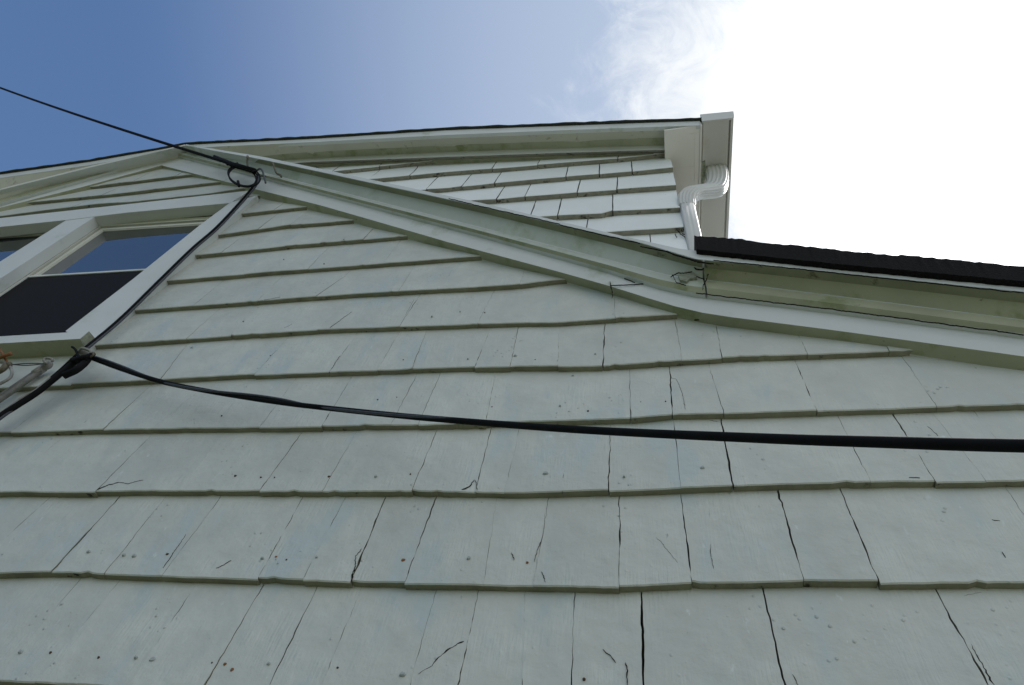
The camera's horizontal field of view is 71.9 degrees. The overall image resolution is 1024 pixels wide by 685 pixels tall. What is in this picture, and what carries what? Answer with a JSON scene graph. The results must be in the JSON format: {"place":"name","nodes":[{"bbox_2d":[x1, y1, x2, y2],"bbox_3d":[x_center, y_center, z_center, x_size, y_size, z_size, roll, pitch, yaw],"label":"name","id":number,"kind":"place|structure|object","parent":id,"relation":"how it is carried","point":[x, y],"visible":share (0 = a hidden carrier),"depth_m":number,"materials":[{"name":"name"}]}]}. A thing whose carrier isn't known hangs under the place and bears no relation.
{"place":"outdoors","nodes":[
{"label":"outdoors","id":0,"kind":"place"},
{"bbox_2d":[0,0,1023,265],"label":"sky","id":1,"kind":"structure","parent":0,"point":[889,127],"materials":[{"name":"blue"}]},
{"bbox_3d":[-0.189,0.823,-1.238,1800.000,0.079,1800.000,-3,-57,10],"label":"ground","id":2,"kind":"structure","parent":0,"visible":0},
{"bbox_2d":[0,111,1023,684],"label":"house","id":3,"kind":"structure","parent":2,"relation":"on","point":[598,273],"depth_m":1.58,"materials":[{"name":"paint"}]},
{"bbox_2d":[0,348,12,373],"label":"rusty bracket","id":4,"kind":"object","parent":3,"relation":"attached to","point":[5,366],"visible":1,"depth_m":2.06,"materials":[{"name":"metal"}]},
{"bbox_2d":[0,361,13,384],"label":"bent grey wire","id":5,"kind":"object","parent":3,"relation":"attached to","point":[10,375],"visible":0.88,"depth_m":2.01,"materials":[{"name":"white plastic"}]},
{"bbox_2d":[0,232,45,260],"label":"window","id":6,"kind":"structure","parent":3,"relation":"in","point":[9,245],"depth_m":3.30,"materials":[{"name":"beige paint"}]},
{"bbox_2d":[0,357,53,402],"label":"grey conduit","id":7,"kind":"object","parent":3,"relation":"attached to","point":[33,374],"visible":1,"depth_m":2.05,"materials":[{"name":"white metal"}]},
{"bbox_2d":[13,363,43,365],"bbox_3d":[-1.437,0.065,2.082,0.122,0.020,0.007,-3,-57,10],"label":"tie wire","id":8,"kind":"object","parent":7,"relation":"attached to","point":[28,363],"visible":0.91,"depth_m":2.08,"materials":[{"name":"grey metal"}]},
{"bbox_2d":[0,353,92,416],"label":"cable run","id":9,"kind":"object","parent":3,"relation":"attached to","point":[69,369],"visible":0.91,"depth_m":1.94,"materials":[{"name":"black rubber"}]},
{"bbox_2d":[69,346,95,361],"bbox_3d":[-1.237,0.035,2.031,0.138,0.100,0.036,-14,-60,17],"label":"porcelain cable clamp","id":10,"kind":"object","parent":3,"relation":"attached to","point":[83,352],"visible":0.99,"depth_m":2.00,"materials":[{"name":"ceramic"}]},
{"bbox_2d":[0,216,210,335],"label":"window","id":11,"kind":"structure","parent":3,"relation":"in","point":[53,297],"depth_m":2.83,"materials":[{"name":"glass"}]},
{"bbox_2d":[0,174,258,420],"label":"casing cable pair","id":12,"kind":"object","parent":3,"relation":"attached to","point":[147,293],"visible":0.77,"depth_m":2.50},
{"bbox_2d":[257,168,266,183],"bbox_3d":[-1.142,-0.752,3.192,0.159,0.207,0.024,-8,-58,13],"label":"wire bracket","id":13,"kind":"object","parent":3,"relation":"attached to","point":[261,169],"visible":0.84,"depth_m":3.19,"materials":[{"name":"grey metal"}]},
{"bbox_2d":[0,87,256,173],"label":"service drop cable","id":14,"kind":"object","parent":13,"relation":"attached to","point":[252,170],"visible":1,"depth_m":3.81,"materials":[{"name":"black rubber"}]},
{"bbox_2d":[227,162,260,187],"bbox_3d":[-1.236,-0.770,3.248,0.303,0.387,0.024,-3,-57,10],"label":"cable coil","id":15,"kind":"object","parent":14,"relation":"hanging from","point":[237,183],"visible":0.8,"depth_m":3.15,"materials":[{"name":"black rubber"}]},
{"bbox_2d":[272,162,281,177],"bbox_3d":[-1.079,-0.789,3.242,0.093,0.116,0.015,15,-56,-2],"label":"iron hook","id":16,"kind":"object","parent":3,"relation":"attached to","point":[274,168],"visible":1,"depth_m":3.24,"materials":[{"name":"grey metal"}]},
{"bbox_2d":[92,356,1023,452],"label":"heavy sagging cable","id":17,"kind":"object","parent":3,"relation":"attached to","point":[973,444],"visible":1,"depth_m":0.95,"materials":[{"name":"black rubber"}]}
]}

